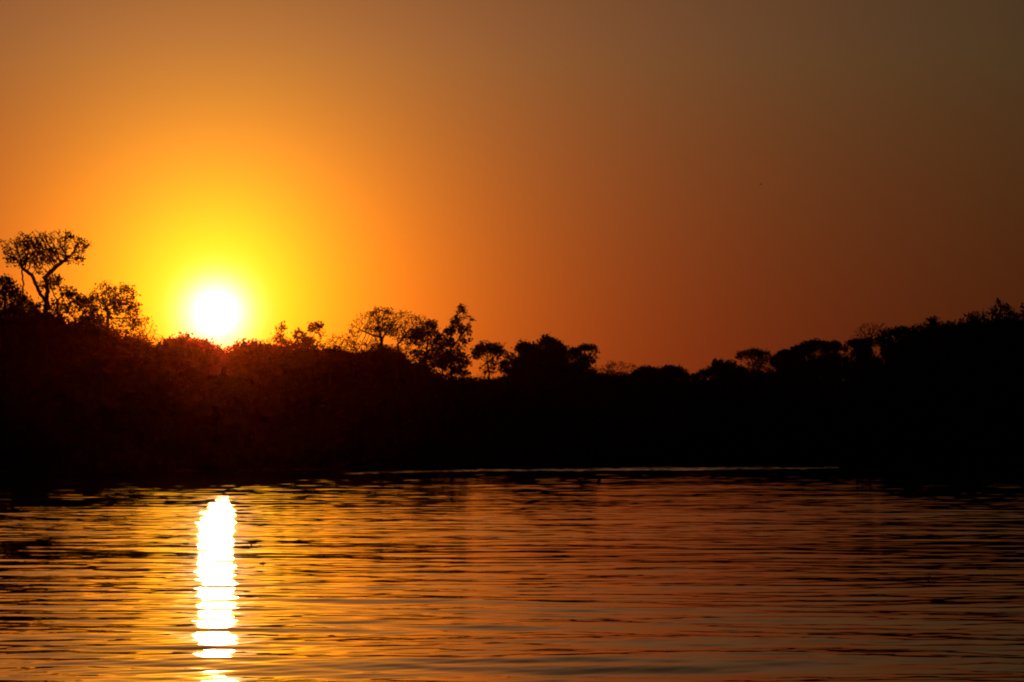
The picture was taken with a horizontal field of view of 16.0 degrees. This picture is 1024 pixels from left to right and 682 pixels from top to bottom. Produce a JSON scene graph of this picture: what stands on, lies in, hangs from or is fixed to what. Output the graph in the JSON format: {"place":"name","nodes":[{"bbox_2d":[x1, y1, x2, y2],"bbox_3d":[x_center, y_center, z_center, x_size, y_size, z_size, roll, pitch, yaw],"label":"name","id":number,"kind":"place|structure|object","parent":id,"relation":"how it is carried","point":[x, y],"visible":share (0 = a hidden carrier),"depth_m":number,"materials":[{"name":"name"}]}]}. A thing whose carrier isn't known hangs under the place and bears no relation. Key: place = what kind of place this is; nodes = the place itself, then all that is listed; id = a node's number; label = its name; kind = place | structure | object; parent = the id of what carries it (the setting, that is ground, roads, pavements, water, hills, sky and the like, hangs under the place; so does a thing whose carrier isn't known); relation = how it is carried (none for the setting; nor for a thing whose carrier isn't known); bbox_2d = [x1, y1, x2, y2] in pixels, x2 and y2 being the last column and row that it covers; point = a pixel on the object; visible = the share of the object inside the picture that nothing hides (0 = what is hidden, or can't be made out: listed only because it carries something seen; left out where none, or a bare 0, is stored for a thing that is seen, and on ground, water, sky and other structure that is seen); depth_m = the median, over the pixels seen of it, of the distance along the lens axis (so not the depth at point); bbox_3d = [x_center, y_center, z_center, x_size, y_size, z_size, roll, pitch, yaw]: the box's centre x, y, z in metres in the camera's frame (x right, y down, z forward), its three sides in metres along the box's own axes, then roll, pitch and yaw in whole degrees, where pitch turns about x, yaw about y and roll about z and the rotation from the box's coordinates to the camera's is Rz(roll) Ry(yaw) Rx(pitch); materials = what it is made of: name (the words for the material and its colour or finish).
{"place":"outdoors","nodes":[
{"label":"outdoors","id":0,"kind":"place"},
{"bbox_2d":[0,466,1023,681],"bbox_3d":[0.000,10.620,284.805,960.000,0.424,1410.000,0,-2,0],"label":"water","id":1,"kind":"structure","parent":0,"point":[733,574],"depth_m":38.25,"materials":[{"name":"orange liquid"}]},
{"bbox_2d":[596,475,601,483],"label":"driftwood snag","id":2,"kind":"object","parent":1,"relation":"in","point":[599,480],"visible":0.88,"depth_m":196.88,"materials":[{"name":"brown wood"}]},
{"bbox_2d":[0,463,1023,473],"bbox_3d":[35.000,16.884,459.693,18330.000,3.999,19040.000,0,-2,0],"label":"ground","id":3,"kind":"structure","parent":0,"point":[2,471],"depth_m":487.96,"materials":[{"name":"soil"}]},
{"bbox_2d":[0,273,38,346],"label":"leafy tree","id":4,"kind":"object","parent":3,"relation":"on","point":[8,285],"visible":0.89,"depth_m":387.60,"materials":[{"name":"black plant"}]},
{"bbox_2d":[6,296,53,337],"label":"tree","id":5,"kind":"object","parent":3,"relation":"on","point":[42,316],"visible":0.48,"depth_m":399.96,"materials":[{"name":"black plant"}]},
{"bbox_2d":[0,228,91,363],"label":"umbrella tree","id":6,"kind":"object","parent":3,"relation":"on","point":[46,255],"visible":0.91,"depth_m":400.78,"materials":[{"name":"black plant"}]},
{"bbox_2d":[36,273,89,332],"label":"tree","id":7,"kind":"object","parent":3,"relation":"on","point":[69,295],"visible":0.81,"depth_m":416.09,"materials":[{"name":"black plant"}]},
{"bbox_2d":[64,294,104,345],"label":"tree","id":8,"kind":"object","parent":3,"relation":"on","point":[87,319],"visible":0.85,"depth_m":417.82,"materials":[{"name":"black plant"}]},
{"bbox_2d":[82,280,143,366],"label":"spreading tree","id":9,"kind":"object","parent":3,"relation":"on","point":[115,303],"visible":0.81,"depth_m":435.80,"materials":[{"name":"black plant"}]},
{"bbox_2d":[122,316,158,358],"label":"twiggy shrub","id":10,"kind":"object","parent":3,"relation":"on","point":[142,331],"visible":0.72,"depth_m":451.93,"materials":[{"name":"brown plant"}]},
{"bbox_2d":[153,332,228,379],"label":"tree","id":11,"kind":"object","parent":3,"relation":"on","point":[194,345],"visible":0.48,"depth_m":464.97,"materials":[{"name":"black plant"}]},
{"bbox_2d":[222,345,234,356],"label":"sprig tree","id":12,"kind":"object","parent":3,"relation":"on","point":[227,350],"visible":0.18,"depth_m":488.11,"materials":[{"name":"orange plant"}]},
{"bbox_2d":[226,338,288,370],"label":"tree","id":13,"kind":"object","parent":3,"relation":"on","point":[267,351],"visible":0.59,"depth_m":493.71,"materials":[{"name":"brown plant"}]},
{"bbox_2d":[270,321,297,350],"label":"sapling","id":14,"kind":"object","parent":3,"relation":"on","point":[280,341],"visible":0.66,"depth_m":510.30,"materials":[{"name":"brown plant"}]},
{"bbox_2d":[288,320,326,356],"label":"tree","id":15,"kind":"object","parent":3,"relation":"on","point":[311,328],"visible":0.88,"depth_m":524.38,"materials":[{"name":"brown plant"}]},
{"bbox_2d":[320,331,354,380],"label":"twiggy shrub","id":16,"kind":"object","parent":3,"relation":"on","point":[340,338],"visible":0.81,"depth_m":539.23,"materials":[{"name":"brown plant"}]},
{"bbox_2d":[345,306,428,389],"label":"domed tree","id":17,"kind":"object","parent":3,"relation":"on","point":[389,325],"visible":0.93,"depth_m":568.10,"materials":[{"name":"black plant"}]},
{"bbox_2d":[407,319,450,387],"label":"leafy tree","id":18,"kind":"object","parent":3,"relation":"on","point":[432,355],"visible":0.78,"depth_m":600.27,"materials":[{"name":"black plant"}]},
{"bbox_2d":[0,297,885,472],"bbox_3d":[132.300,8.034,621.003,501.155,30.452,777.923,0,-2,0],"label":"riverbank forest","id":19,"kind":"object","parent":3,"relation":"on","point":[74,405],"visible":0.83,"depth_m":525.82,"materials":[{"name":"black plant"}]},
{"bbox_2d":[437,303,475,403],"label":"narrow tree","id":20,"kind":"object","parent":3,"relation":"on","point":[453,360],"visible":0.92,"depth_m":614.62,"materials":[{"name":"black plant"}]},
{"bbox_2d":[470,340,506,409],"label":"round tree","id":21,"kind":"object","parent":3,"relation":"on","point":[486,349],"visible":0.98,"depth_m":641.50,"materials":[{"name":"black plant"}]},
{"bbox_2d":[497,351,525,402],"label":"tree","id":22,"kind":"object","parent":3,"relation":"on","point":[516,368],"visible":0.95,"depth_m":667.07,"materials":[{"name":"black plant"}]},
{"bbox_2d":[505,339,553,402],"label":"vine covered tree","id":23,"kind":"object","parent":3,"relation":"on","point":[535,367],"visible":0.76,"depth_m":677.95,"materials":[{"name":"black plant"}]},
{"bbox_2d":[537,332,571,400],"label":"vine covered tree","id":24,"kind":"object","parent":3,"relation":"on","point":[556,352],"visible":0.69,"depth_m":701.16,"materials":[{"name":"black plant"}]},
{"bbox_2d":[563,347,591,385],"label":"leafy tree","id":25,"kind":"object","parent":3,"relation":"on","point":[577,370],"visible":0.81,"depth_m":729.67,"materials":[{"name":"black plant"}]},
{"bbox_2d":[578,343,600,396],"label":"flat topped tree","id":26,"kind":"object","parent":3,"relation":"on","point":[585,347],"visible":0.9,"depth_m":736.62,"materials":[{"name":"black plant"}]},
{"bbox_2d":[597,360,635,396],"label":"bare shrub","id":27,"kind":"object","parent":3,"relation":"on","point":[611,367],"visible":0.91,"depth_m":766.46,"materials":[{"name":"brown plant"}]},
{"bbox_2d":[626,365,663,401],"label":"tree","id":28,"kind":"object","parent":3,"relation":"on","point":[645,373],"visible":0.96,"depth_m":792.85,"materials":[{"name":"black plant"}]},
{"bbox_2d":[659,361,692,385],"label":"tree","id":29,"kind":"object","parent":3,"relation":"on","point":[677,371],"visible":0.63,"depth_m":821.00,"materials":[{"name":"black plant"}]},
{"bbox_2d":[691,365,718,387],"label":"tree","id":30,"kind":"object","parent":3,"relation":"on","point":[712,372],"visible":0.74,"depth_m":832.94,"materials":[{"name":"black plant"}]},
{"bbox_2d":[711,358,749,381],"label":"leafy tree","id":31,"kind":"object","parent":3,"relation":"on","point":[728,365],"visible":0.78,"depth_m":845.82,"materials":[{"name":"black plant"}]},
{"bbox_2d":[734,348,779,377],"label":"open crowned tree","id":32,"kind":"object","parent":3,"relation":"on","point":[763,354],"visible":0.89,"depth_m":855.26,"materials":[{"name":"black plant"}]},
{"bbox_2d":[769,344,807,401],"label":"leafy tree","id":33,"kind":"object","parent":3,"relation":"on","point":[784,356],"visible":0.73,"depth_m":879.74,"materials":[{"name":"black plant"}]},
{"bbox_2d":[797,338,849,377],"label":"spreading tree","id":34,"kind":"object","parent":3,"relation":"on","point":[827,349],"visible":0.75,"depth_m":883.38,"materials":[{"name":"black plant"}]},
{"bbox_2d":[839,333,875,414],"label":"leafy tree","id":35,"kind":"object","parent":3,"relation":"on","point":[857,348],"visible":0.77,"depth_m":598.13,"materials":[{"name":"black plant"}]},
{"bbox_2d":[852,323,889,410],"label":"bare tree","id":36,"kind":"object","parent":3,"relation":"on","point":[871,336],"visible":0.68,"depth_m":582.73,"materials":[{"name":"black plant"}]},
{"bbox_2d":[868,325,907,392],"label":"leafy tree","id":37,"kind":"object","parent":3,"relation":"on","point":[882,339],"visible":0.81,"depth_m":549.58,"materials":[{"name":"black plant"}]},
{"bbox_2d":[832,316,1023,471],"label":"riverbank forest","id":38,"kind":"object","parent":3,"relation":"on","point":[897,428],"visible":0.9,"depth_m":478.12,"materials":[{"name":"black plant"}]},
{"bbox_2d":[922,316,942,407],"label":"palm tree","id":39,"kind":"object","parent":3,"relation":"on","point":[933,322],"visible":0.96,"depth_m":490.40,"materials":[{"name":"black plant"}]},
{"bbox_2d":[958,308,995,409],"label":"leafy tree","id":40,"kind":"object","parent":3,"relation":"on","point":[972,318],"visible":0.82,"depth_m":455.63,"materials":[{"name":"black plant"}]},
{"bbox_2d":[986,298,1018,380],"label":"tall tree","id":41,"kind":"object","parent":3,"relation":"on","point":[999,321],"visible":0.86,"depth_m":438.37,"materials":[{"name":"black plant"}]},
{"bbox_2d":[1003,302,1023,372],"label":"leafy tree","id":42,"kind":"object","parent":3,"relation":"on","point":[1013,322],"visible":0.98,"depth_m":426.26,"materials":[{"name":"black plant"}]},
{"bbox_2d":[0,0,1023,387],"label":"sky","id":43,"kind":"structure","parent":0,"point":[579,172],"materials":[{"name":"orange"}]}
]}

